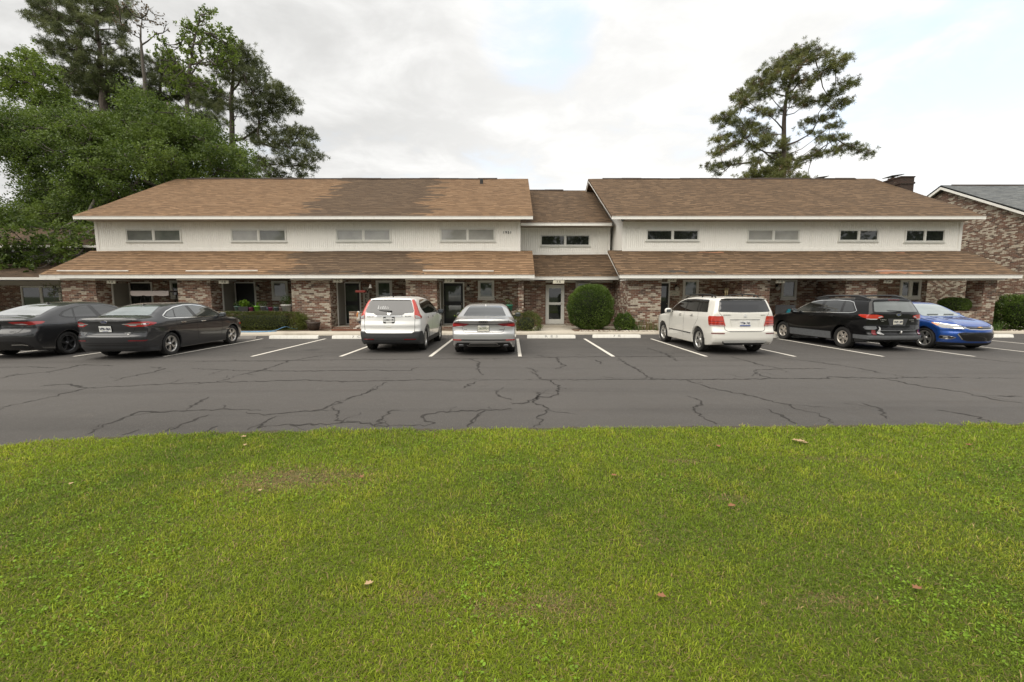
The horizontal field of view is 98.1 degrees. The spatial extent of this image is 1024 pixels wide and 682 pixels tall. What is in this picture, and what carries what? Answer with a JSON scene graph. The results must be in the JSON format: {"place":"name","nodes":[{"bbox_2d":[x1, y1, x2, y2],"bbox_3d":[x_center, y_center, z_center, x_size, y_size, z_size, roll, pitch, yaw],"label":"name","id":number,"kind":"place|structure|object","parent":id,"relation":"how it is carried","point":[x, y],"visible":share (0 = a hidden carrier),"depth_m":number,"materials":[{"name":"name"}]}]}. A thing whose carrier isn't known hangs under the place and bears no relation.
{"place":"outdoors","nodes":[
{"label":"outdoors","id":0,"kind":"place"},
{"bbox_2d":[353,311,360,328],"bbox_3d":[-6.813,-0.919,19.861,0.476,0.852,0.473,2,7,22],"label":"pelican statue","id":1,"kind":"object","parent":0,"point":[358,320],"visible":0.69,"depth_m":19.71,"materials":[{"name":"white stone"}]},
{"bbox_2d":[0,334,1023,445],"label":"parking lot","id":2,"kind":"structure","parent":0,"point":[626,396],"depth_m":8.30,"materials":[{"name":"grey asphalt"}]},
{"bbox_2d":[0,302,118,354],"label":"parked car","id":3,"kind":"object","parent":2,"relation":"on","point":[46,326],"visible":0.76,"depth_m":12.30,"materials":[{"name":"metal"}]},
{"bbox_2d":[77,302,240,354],"bbox_3d":[-10.531,-0.477,13.834,2.200,1.478,4.885,0,6,-1],"label":"parked car","id":4,"kind":"object","parent":2,"relation":"on","point":[166,328],"visible":1,"depth_m":12.30,"materials":[{"name":"paint"}]},
{"bbox_2d":[167,339,258,355],"bbox_3d":[-9.623,0.168,14.699,0.105,0.001,4.900,0,6,0],"label":"parking line","id":5,"kind":"object","parent":2,"relation":"on","point":[212,347],"visible":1,"depth_m":14.18,"materials":[{"name":"paint"}]},
{"bbox_2d":[238,335,257,338],"bbox_3d":[-10.750,-0.144,17.080,1.880,0.125,0.180,0,6,0],"label":"wheel stop","id":6,"kind":"object","parent":2,"relation":"on","point":[248,337],"visible":0.43,"depth_m":17.02,"materials":[{"name":"grey concrete"}]},
{"bbox_2d":[254,339,322,355],"bbox_3d":[-7.192,0.168,14.699,0.105,0.001,4.900,0,6,0],"label":"parking line","id":7,"kind":"object","parent":2,"relation":"on","point":[285,348],"visible":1,"depth_m":14.05,"materials":[{"name":"paint"}]},
{"bbox_2d":[269,335,318,338],"bbox_3d":[-8.420,-0.155,17.179,1.880,0.125,0.180,0,6,0],"label":"wheel stop","id":8,"kind":"object","parent":2,"relation":"on","point":[294,337],"visible":1,"depth_m":17.11,"materials":[{"name":"white concrete"}]},
{"bbox_2d":[332,335,360,338],"bbox_3d":[-6.000,-0.155,17.179,1.880,0.125,0.180,0,6,0],"label":"wheel stop","id":9,"kind":"object","parent":2,"relation":"on","point":[346,336],"visible":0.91,"depth_m":17.11,"materials":[{"name":"white concrete"}]},
{"bbox_2d":[341,346,366,355],"bbox_3d":[-4.742,0.168,14.699,0.105,0.001,4.900,0,6,0],"label":"parking line","id":10,"kind":"object","parent":2,"relation":"on","point":[353,351],"visible":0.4,"depth_m":13.31,"materials":[{"name":"paint"}]},
{"bbox_2d":[360,295,443,348],"bbox_3d":[-3.551,-0.715,15.068,2.300,1.690,4.540,0,6,0],"label":"parked car","id":11,"kind":"object","parent":2,"relation":"on","point":[393,319],"visible":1,"depth_m":12.96,"materials":[{"name":"white paint"}]},
{"bbox_2d":[430,339,452,355],"bbox_3d":[-2.263,0.168,14.699,0.105,0.001,4.900,0,6,0],"label":"parking line","id":12,"kind":"object","parent":2,"relation":"on","point":[439,349],"visible":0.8,"depth_m":14.05,"materials":[{"name":"paint"}]},
{"bbox_2d":[452,303,520,350],"bbox_3d":[-0.807,-0.537,14.638,2.227,1.427,4.733,0,6,0],"label":"parked car","id":13,"kind":"object","parent":2,"relation":"on","point":[484,325],"visible":1,"depth_m":12.39,"materials":[{"name":"silver metal"}]},
{"bbox_2d":[0,424,1023,447],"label":"soil edge","id":14,"kind":"object","parent":2,"relation":"on","point":[816,426],"visible":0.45,"depth_m":5.70,"materials":[{"name":"brown soil"}]},
{"bbox_2d":[2,348,1022,434],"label":"pavement cracks","id":15,"kind":"object","parent":2,"relation":"on","point":[471,421],"visible":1,"depth_m":7.70,"materials":[{"name":"black asphalt"}]},
{"bbox_2d":[516,339,521,355],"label":"parking line","id":16,"kind":"object","parent":2,"relation":"on","point":[518,348],"visible":1,"depth_m":14.05,"materials":[{"name":"paint"}]},
{"bbox_2d":[527,335,574,337],"bbox_3d":[1.530,-0.173,17.348,1.880,0.125,0.180,0,6,0],"label":"wheel stop","id":17,"kind":"object","parent":2,"relation":"on","point":[550,336],"visible":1,"depth_m":17.28,"materials":[{"name":"white concrete"}]},
{"bbox_2d":[584,339,613,355],"bbox_3d":[2.797,0.168,14.699,0.105,0.001,4.900,0,6,0],"label":"parking line","id":18,"kind":"object","parent":2,"relation":"on","point":[608,353],"visible":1,"depth_m":14.05,"materials":[{"name":"paint"}]},
{"bbox_2d":[592,334,640,337],"bbox_3d":[4.120,-0.192,17.527,1.880,0.125,0.180,0,6,0],"label":"wheel stop","id":19,"kind":"object","parent":2,"relation":"on","point":[616,336],"visible":1,"depth_m":17.46,"materials":[{"name":"white concrete"}]},
{"bbox_2d":[652,339,704,355],"bbox_3d":[5.367,0.168,14.699,0.105,0.001,4.900,0,6,0],"label":"parking line","id":20,"kind":"object","parent":2,"relation":"on","point":[679,347],"visible":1,"depth_m":14.18,"materials":[{"name":"paint"}]},
{"bbox_2d":[658,294,773,350],"bbox_3d":[6.441,-0.693,14.657,2.347,1.733,4.541,0,6,-3],"label":"parked car","id":21,"kind":"object","parent":2,"relation":"on","point":[702,323],"visible":1,"depth_m":12.57,"materials":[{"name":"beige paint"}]},
{"bbox_2d":[773,334,816,337],"bbox_3d":[11.100,-0.197,17.577,1.880,0.125,0.180,0,6,0],"label":"wheel stop","id":22,"kind":"object","parent":2,"relation":"on","point":[793,336],"visible":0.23,"depth_m":17.50,"materials":[{"name":"white concrete"}]},
{"bbox_2d":[781,339,879,355],"bbox_3d":[10.258,0.168,14.699,0.105,0.001,4.900,0,6,0],"label":"parking line","id":23,"kind":"object","parent":2,"relation":"on","point":[831,347],"visible":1,"depth_m":14.05,"materials":[{"name":"paint"}]},
{"bbox_2d":[773,295,920,347],"bbox_3d":[11.331,-0.768,15.564,2.304,1.693,4.812,-1,6,-5],"label":"parked car","id":24,"kind":"object","parent":2,"relation":"on","point":[851,320],"visible":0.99,"depth_m":13.94,"materials":[{"name":"black paint"}]},
{"bbox_2d":[870,342,969,355],"bbox_3d":[12.777,0.168,14.699,0.105,0.001,4.900,0,6,0],"label":"parking line","id":25,"kind":"object","parent":2,"relation":"on","point":[924,349],"visible":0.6,"depth_m":13.55,"materials":[{"name":"paint"}]},
{"bbox_2d":[911,301,993,347],"bbox_3d":[13.999,-0.655,15.611,2.164,1.458,4.671,0,6,-2],"label":"parked car","id":26,"kind":"object","parent":2,"relation":"on","point":[940,325],"visible":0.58,"depth_m":13.77,"materials":[{"name":"blue paint"}]},
{"bbox_2d":[993,334,1013,337],"bbox_3d":[18.950,-0.208,17.676,1.880,0.125,0.180,0,6,0],"label":"wheel stop","id":27,"kind":"object","parent":2,"relation":"on","point":[1003,336],"visible":0.43,"depth_m":17.60,"materials":[{"name":"white concrete"}]},
{"bbox_2d":[0,420,1023,681],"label":"lawn","id":28,"kind":"structure","parent":0,"point":[434,499],"depth_m":2.86,"materials":[{"name":"plant"}]},
{"bbox_2d":[912,584,922,588],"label":"fallen leaf","id":29,"kind":"object","parent":28,"relation":"on","point":[916,586],"visible":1,"depth_m":2.55,"materials":[{"name":"brown plant"}]},
{"bbox_2d":[0,0,1023,217],"label":"sky","id":30,"kind":"structure","parent":0,"point":[551,94],"materials":[{"name":"white"}]},
{"bbox_2d":[240,326,1023,335],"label":"sidewalk","id":31,"kind":"structure","parent":0,"point":[567,330],"depth_m":18.95,"materials":[{"name":"concrete"}]},
{"bbox_2d":[41,280,62,301],"bbox_3d":[-23.741,-1.999,23.182,1.182,2.444,0.968,-4,7,-35],"label":"crape myrtle","id":32,"kind":"object","parent":31,"relation":"on","point":[54,292],"visible":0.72,"depth_m":23.02,"materials":[{"name":"green plant"}]},
{"bbox_2d":[241,326,298,331],"bbox_3d":[-11.641,-0.611,19.089,4.812,0.433,1.044,-2,6,-15],"label":"garden hose","id":33,"kind":"object","parent":31,"relation":"on","point":[266,331],"visible":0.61,"depth_m":19.10,"materials":[{"name":"teal rubber"}]},
{"bbox_2d":[241,329,330,330],"bbox_3d":[-14.350,-0.501,19.967,12.500,0.026,0.983,0,6,0],"label":"planting bed","id":34,"kind":"object","parent":31,"relation":"on","point":[292,330],"visible":0.17,"depth_m":19.70,"materials":[{"name":"brown soil"}]},
{"bbox_2d":[219,310,308,330],"bbox_3d":[-11.275,-0.928,19.916,4.606,0.935,0.816,0,6,0],"label":"clipped hedge","id":35,"kind":"object","parent":34,"relation":"on","point":[253,320],"visible":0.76,"depth_m":19.70,"materials":[{"name":"green plant"}]},
{"bbox_2d":[306,322,320,329],"bbox_3d":[-8.833,-0.666,19.790,0.600,0.350,0.600,0,6,0],"label":"planter tub","id":36,"kind":"object","parent":34,"relation":"on","point":[313,325],"visible":1,"depth_m":19.60,"materials":[{"name":"brown plastic"}]},
{"bbox_2d":[39,178,534,328],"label":"townhouse building","id":37,"kind":"structure","parent":31,"relation":"on","point":[302,243],"depth_m":21.74,"materials":[{"name":"brick"}]},
{"bbox_2d":[106,280,115,283],"bbox_3d":[-17.880,-2.678,19.806,0.427,0.227,0.028,0,6,0],"label":"hanging sign","id":38,"kind":"object","parent":37,"relation":"hanging from","point":[111,282],"visible":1,"depth_m":19.80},
{"bbox_2d":[130,282,153,303],"bbox_3d":[-18.410,-1.879,22.085,1.140,2.090,0.120,0,6,0],"label":"door","id":39,"kind":"structure","parent":37,"relation":"in","point":[135,286],"depth_m":22.02,"materials":[{"name":"black glass"}]},
{"bbox_2d":[130,291,177,302],"bbox_3d":[-16.550,-1.541,20.949,1.740,1.669,1.210,0,6,0],"label":"porch swing","id":40,"kind":"object","parent":37,"relation":"on","point":[148,293],"visible":0.28,"depth_m":20.27,"materials":[{"name":"white wood"}]},
{"bbox_2d":[125,229,182,242],"bbox_3d":[-17.560,-5.132,21.760,2.791,0.692,0.082,0,6,0],"label":"window","id":41,"kind":"structure","parent":37,"relation":"in","point":[132,235],"depth_m":21.76,"materials":[{"name":"grey glass"}]},
{"bbox_2d":[169,280,177,298],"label":"window","id":42,"kind":"structure","parent":37,"relation":"in","point":[173,283],"depth_m":22.02,"materials":[{"name":"grey glass"}]},
{"bbox_2d":[218,279,228,283],"bbox_3d":[-12.859,-2.678,19.806,0.486,0.227,0.028,0,6,0],"label":"hanging sign","id":43,"kind":"object","parent":37,"relation":"hanging from","point":[220,281],"visible":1,"depth_m":19.80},
{"bbox_2d":[233,300,240,310],"bbox_3d":[-12.546,-1.607,20.283,0.290,0.503,0.289,2,7,22],"label":"plant pot","id":44,"kind":"object","parent":37,"relation":"on","point":[236,307],"visible":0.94,"depth_m":20.21,"materials":[{"name":"green plant"}]},
{"bbox_2d":[238,299,250,310],"bbox_3d":[-12.227,-1.634,20.288,0.529,0.557,0.302,0,6,0],"label":"plant pot","id":45,"kind":"object","parent":37,"relation":"on","point":[244,304],"visible":1,"depth_m":20.21,"materials":[{"name":"green plant"}]},
{"bbox_2d":[235,282,256,310],"bbox_3d":[-13.246,-1.879,22.085,1.053,2.090,0.120,0,6,0],"label":"door","id":46,"kind":"structure","parent":37,"relation":"in","point":[244,290],"depth_m":22.03,"materials":[{"name":"black glass"}]},
{"bbox_2d":[253,302,259,310],"bbox_3d":[-11.595,-1.614,20.306,0.626,0.513,0.507,3,7,29],"label":"plant pot","id":47,"kind":"object","parent":37,"relation":"on","point":[256,307],"visible":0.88,"depth_m":20.20,"materials":[{"name":"green plastic"}]},
{"bbox_2d":[230,229,286,243],"bbox_3d":[-12.415,-5.132,21.760,2.791,0.692,0.082,0,6,0],"label":"window","id":48,"kind":"structure","parent":37,"relation":"in","point":[241,236],"depth_m":21.76,"materials":[{"name":"grey glass"}]},
{"bbox_2d":[260,301,267,310],"bbox_3d":[-11.342,-1.595,20.282,0.318,0.480,0.312,5,8,42],"label":"plant pot","id":49,"kind":"object","parent":37,"relation":"on","point":[263,307],"visible":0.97,"depth_m":20.20,"materials":[{"name":"grey ceramic"}]},
{"bbox_2d":[273,304,278,310],"bbox_3d":[-10.755,-1.526,20.292,0.292,0.341,0.260,0,6,0],"label":"plant pot","id":50,"kind":"object","parent":37,"relation":"on","point":[276,308],"visible":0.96,"depth_m":20.22,"materials":[{"name":"grey ceramic"}]},
{"bbox_2d":[271,281,288,299],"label":"window","id":51,"kind":"structure","parent":37,"relation":"in","point":[279,288],"depth_m":22.03,"materials":[{"name":"glass"}]},
{"bbox_2d":[280,295,291,310],"bbox_3d":[-10.299,-1.752,20.272,0.505,0.794,0.485,0,6,0],"label":"plant pot","id":52,"kind":"object","parent":37,"relation":"on","point":[286,307],"visible":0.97,"depth_m":20.18,"materials":[{"name":"white ceramic"}]},
{"bbox_2d":[345,282,360,323],"bbox_3d":[-8.039,-1.879,22.085,1.053,2.090,0.120,0,6,0],"label":"door","id":53,"kind":"structure","parent":37,"relation":"in","point":[353,299],"depth_m":22.06,"materials":[{"name":"black metal"}]},
{"bbox_2d":[355,279,365,291],"bbox_3d":[-6.829,-2.489,20.049,0.420,0.594,0.240,0,6,0],"label":"bird feeder","id":54,"kind":"object","parent":37,"relation":"hanging from","point":[360,290],"visible":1,"depth_m":19.96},
{"bbox_2d":[335,229,391,242],"bbox_3d":[-7.280,-5.143,21.759,2.770,0.671,0.082,0,6,0],"label":"window","id":55,"kind":"structure","parent":37,"relation":"in","point":[342,235],"depth_m":21.75,"materials":[{"name":"grey glass"}]},
{"bbox_2d":[363,287,369,307],"bbox_3d":[-7.212,-1.760,22.035,0.313,1.824,0.028,0,6,0],"label":"welcome board","id":56,"kind":"object","parent":37,"relation":"on","point":[366,296],"visible":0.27,"depth_m":21.98,"materials":[{"name":"brown wood"}]},
{"bbox_2d":[376,280,391,297],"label":"window","id":57,"kind":"structure","parent":37,"relation":"in","point":[383,287],"depth_m":22.02,"materials":[{"name":"black glass"}]},
{"bbox_2d":[443,282,463,323],"bbox_3d":[-2.918,-1.879,22.085,1.096,2.090,0.120,0,6,0],"label":"door","id":58,"kind":"structure","parent":37,"relation":"in","point":[453,291],"depth_m":22.07,"materials":[{"name":"black glass"}]},
{"bbox_2d":[439,228,495,242],"bbox_3d":[-2.177,-5.163,21.756,2.770,0.713,0.082,0,6,0],"label":"window","id":59,"kind":"structure","parent":37,"relation":"in","point":[447,235],"depth_m":21.75,"materials":[{"name":"grey glass"}]},
{"bbox_2d":[477,280,494,299],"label":"window","id":60,"kind":"structure","parent":37,"relation":"in","point":[485,288],"depth_m":22.03,"materials":[{"name":"glass"}]},
{"bbox_2d":[504,298,512,310],"bbox_3d":[-0.150,-1.639,20.265,0.416,0.634,0.425,0,6,0],"label":"plant pot","id":61,"kind":"object","parent":37,"relation":"on","point":[510,306],"visible":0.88,"depth_m":20.16,"materials":[{"name":"green"}]},
{"bbox_2d":[331,329,360,330],"bbox_3d":[-6.475,-0.488,19.577,2.950,0.090,0.080,0,6,0],"label":"edging board","id":62,"kind":"object","parent":31,"relation":"on","point":[345,329],"visible":0.44,"depth_m":19.54,"materials":[{"name":"beige wood"}]},
{"bbox_2d":[442,329,531,330],"bbox_3d":[-1.200,-0.508,20.039,4.200,0.026,0.838,0,6,0],"label":"planting bed","id":63,"kind":"object","parent":31,"relation":"on","point":[452,330],"visible":0.19,"depth_m":19.74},
{"bbox_2d":[514,309,543,330],"bbox_3d":[0.684,-0.936,19.784,1.513,0.974,1.145,0,6,0],"label":"shrub","id":64,"kind":"object","parent":63,"relation":"on","point":[526,323],"visible":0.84,"depth_m":19.55,"materials":[{"name":"green plant"}]},
{"bbox_2d":[520,189,619,326],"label":"townhouse building","id":65,"kind":"structure","parent":31,"relation":"on","point":[565,235],"depth_m":23.46,"materials":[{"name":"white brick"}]},
{"bbox_2d":[545,285,563,323],"bbox_3d":[2.186,-1.863,22.640,0.939,1.980,0.120,0,6,0],"label":"door","id":66,"kind":"structure","parent":65,"relation":"in","point":[554,293],"depth_m":22.64,"materials":[{"name":"white metal"}]},
{"bbox_2d":[553,280,563,283],"bbox_3d":[2.078,-2.678,19.806,0.544,0.227,0.028,0,6,0],"label":"hanging sign","id":67,"kind":"object","parent":65,"relation":"hanging from","point":[558,281],"visible":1,"depth_m":19.80,"materials":[{"name":"white plastic"}]},
{"bbox_2d":[540,235,590,247],"bbox_3d":[2.843,-5.337,23.749,2.736,0.680,0.082,0,6,0],"label":"window","id":68,"kind":"structure","parent":65,"relation":"in","point":[546,241],"depth_m":23.75,"materials":[{"name":"glass"}]},
{"bbox_2d":[576,281,590,291],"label":"window","id":69,"kind":"structure","parent":65,"relation":"in","point":[577,284],"depth_m":22.53,"materials":[{"name":"black metal"}]},
{"bbox_2d":[572,329,658,330],"bbox_3d":[4.735,-0.490,19.867,4.030,0.026,1.184,0,6,0],"label":"planting bed","id":70,"kind":"object","parent":31,"relation":"on","point":[602,329],"visible":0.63,"depth_m":20.07,"materials":[{"name":"brown soil"}]},
{"bbox_2d":[566,283,614,329],"bbox_3d":[3.605,-1.581,20.404,2.251,2.137,1.811,0,6,0],"label":"round shrub","id":71,"kind":"object","parent":70,"relation":"on","point":[591,305],"visible":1,"depth_m":19.87,"materials":[{"name":"green plant"}]},
{"bbox_2d":[612,311,634,329],"bbox_3d":[5.052,-0.905,19.981,1.089,0.894,1.084,0,6,0],"label":"shrub","id":72,"kind":"object","parent":70,"relation":"on","point":[623,322],"visible":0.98,"depth_m":19.73,"materials":[{"name":"green plant"}]},
{"bbox_2d":[628,316,648,330],"bbox_3d":[5.564,-0.812,19.743,1.619,0.660,0.777,0,6,0],"label":"garden plant","id":73,"kind":"object","parent":70,"relation":"on","point":[636,328],"visible":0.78,"depth_m":19.73,"materials":[{"name":"green plant"}]},
{"bbox_2d":[641,318,655,329],"bbox_3d":[6.110,-0.805,19.820,1.110,0.631,0.668,0,6,0],"label":"garden plant","id":74,"kind":"object","parent":70,"relation":"on","point":[648,325],"visible":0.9,"depth_m":19.88,"materials":[{"name":"plant"}]},
{"bbox_2d":[580,329,1023,331],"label":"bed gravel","id":75,"kind":"structure","parent":31,"relation":"on","point":[658,331],"depth_m":19.49,"materials":[{"name":"brown gravel"}]},
{"bbox_2d":[585,174,1022,328],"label":"townhouse building","id":76,"kind":"structure","parent":31,"relation":"on","point":[808,240],"depth_m":21.74,"materials":[{"name":"brick"}]},
{"bbox_2d":[660,282,669,313],"bbox_3d":[7.340,-1.879,22.085,0.960,2.090,0.120,0,6,0],"label":"door","id":77,"kind":"structure","parent":76,"relation":"in","point":[665,286],"depth_m":22.04,"materials":[{"name":"glass"}]},
{"bbox_2d":[645,229,698,242],"bbox_3d":[7.867,-5.143,21.759,2.663,0.629,0.082,0,6,0],"label":"window","id":78,"kind":"structure","parent":76,"relation":"in","point":[652,235],"depth_m":21.75,"materials":[{"name":"glass"}]},
{"bbox_2d":[670,290,679,295],"bbox_3d":[8.059,-2.372,22.045,0.518,0.268,0.045,0,6,0],"label":"wall plaque","id":79,"kind":"object","parent":76,"relation":"attached to","point":[674,293],"depth_m":22.03,"materials":[{"name":"green paint"}]},
{"bbox_2d":[682,280,698,298],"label":"window","id":80,"kind":"structure","parent":76,"relation":"in","point":[690,287],"depth_m":22.02,"materials":[{"name":"grey glass"}]},
{"bbox_2d":[746,229,800,242],"bbox_3d":[12.809,-5.132,21.760,2.642,0.650,0.082,0,6,0],"label":"window","id":81,"kind":"structure","parent":76,"relation":"in","point":[753,235],"depth_m":21.75,"materials":[{"name":"glass"}]},
{"bbox_2d":[775,278,785,282],"bbox_3d":[11.974,-2.687,19.805,0.447,0.208,0.028,0,6,0],"label":"hanging sign","id":82,"kind":"object","parent":76,"relation":"hanging from","point":[780,281],"visible":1,"depth_m":19.80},
{"bbox_2d":[780,280,797,299],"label":"window","id":83,"kind":"structure","parent":76,"relation":"in","point":[789,288],"depth_m":22.03,"materials":[{"name":"grey glass"}]},
{"bbox_2d":[837,229,878,242],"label":"window","id":84,"kind":"structure","parent":76,"relation":"in","point":[845,235],"depth_m":21.75,"materials":[{"name":"glass"}]},
{"bbox_2d":[883,278,892,282],"bbox_3d":[16.781,-2.687,19.805,0.427,0.208,0.028,0,6,0],"label":"hanging sign","id":85,"kind":"object","parent":76,"relation":"hanging from","point":[887,281],"visible":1,"depth_m":19.80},
{"bbox_2d":[899,280,921,299],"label":"window","id":86,"kind":"structure","parent":76,"relation":"in","point":[909,289],"depth_m":22.02,"materials":[{"name":"white metal"}]},
{"bbox_2d":[903,229,945,243],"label":"window","id":87,"kind":"structure","parent":76,"relation":"in","point":[912,236],"depth_m":21.75,"materials":[{"name":"glass"}]},
{"bbox_2d":[926,184,1023,314],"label":"neighbour house","id":88,"kind":"structure","parent":31,"relation":"on","point":[996,235],"depth_m":26.50,"materials":[{"name":"brick"}]},
{"bbox_2d":[994,329,1020,330],"bbox_3d":[24.700,-0.508,20.039,10.600,0.026,0.838,0,6,0],"label":"planting bed","id":89,"kind":"object","parent":31,"relation":"on","point":[1007,329],"visible":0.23,"depth_m":19.73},
{"bbox_2d":[990,322,1007,330],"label":"garden plant","id":90,"kind":"object","parent":89,"relation":"on","point":[996,328],"visible":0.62,"depth_m":19.62,"materials":[{"name":"green plant"}]},
{"bbox_2d":[993,293,1023,329],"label":"shrub","id":91,"kind":"object","parent":31,"relation":"on","point":[1012,313],"visible":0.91,"depth_m":20.16,"materials":[{"name":"green plant"}]},
{"bbox_2d":[775,305,795,313],"bbox_3d":[13.207,-1.233,21.254,1.045,0.980,0.580,3,7,25],"label":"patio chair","id":92,"kind":"object","parent":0,"point":[783,309],"visible":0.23,"depth_m":21.49,"materials":[{"name":"grey"}]},
{"label":"ground","id":93,"kind":"structure","parent":0,"visible":0},
{"bbox_2d":[0,39,82,181],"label":"gum tree","id":94,"kind":"object","parent":93,"relation":"on","point":[23,80],"visible":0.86,"depth_m":34.17,"materials":[{"name":"green plant"}]},
{"bbox_2d":[0,228,96,310],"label":"neighbour house","id":95,"kind":"structure","parent":93,"relation":"on","point":[18,287],"depth_m":26.36,"materials":[{"name":"red brick"}]},
{"bbox_2d":[20,286,62,305],"bbox_3d":[-27.450,-2.561,26.456,3.580,1.435,0.082,0,6,0],"label":"window","id":96,"kind":"structure","parent":95,"relation":"in","point":[29,294],"depth_m":26.44,"materials":[{"name":"grey glass"}]},
{"bbox_2d":[14,0,139,191],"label":"pine tree","id":97,"kind":"object","parent":93,"relation":"on","point":[51,16],"visible":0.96,"depth_m":40.86,"materials":[{"name":"green plant"}]},
{"bbox_2d":[66,49,141,110],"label":"pine tree","id":98,"kind":"object","parent":93,"relation":"on","point":[124,70],"visible":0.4,"depth_m":42.56,"materials":[{"name":"green plant"}]},
{"bbox_2d":[0,74,272,272],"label":"oak tree","id":99,"kind":"object","parent":93,"relation":"on","point":[109,150],"visible":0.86,"depth_m":28.80,"materials":[{"name":"green plant"}]},
{"bbox_2d":[46,46,228,135],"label":"pine tree","id":100,"kind":"object","parent":93,"relation":"on","point":[154,81],"visible":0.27,"depth_m":43.77,"materials":[{"name":"green plant"}]},
{"bbox_2d":[112,0,170,101],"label":"dead tree","id":101,"kind":"object","parent":93,"relation":"on","point":[144,77],"visible":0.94,"depth_m":35.56,"materials":[{"name":"grey plant"}]},
{"bbox_2d":[145,3,242,161],"bbox_3d":[-24.046,-13.815,34.634,7.625,23.635,4.421,1,6,11],"label":"gum tree","id":102,"kind":"object","parent":93,"relation":"on","point":[198,31],"visible":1,"depth_m":33.63,"materials":[{"name":"green plant"}]},
{"bbox_2d":[192,37,330,177],"bbox_3d":[-21.667,-14.223,38.671,12.592,23.592,6.489,0,6,0],"label":"pine tree","id":103,"kind":"object","parent":93,"relation":"on","point":[248,63],"visible":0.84,"depth_m":37.66,"materials":[{"name":"green plant"}]},
{"bbox_2d":[698,35,880,177],"bbox_3d":[25.159,-14.594,41.057,16.682,23.838,7.903,-2,6,-15],"label":"pine tree","id":104,"kind":"object","parent":93,"relation":"on","point":[782,163],"visible":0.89,"depth_m":39.22,"materials":[{"name":"green plant"}]},
{"bbox_2d":[937,297,971,310],"bbox_3d":[20.747,-1.735,20.838,1.405,0.695,0.830,0,6,0],"label":"round shrub","id":105,"kind":"object","parent":93,"relation":"on","point":[957,304],"visible":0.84,"depth_m":20.57,"materials":[{"name":"green plant"}]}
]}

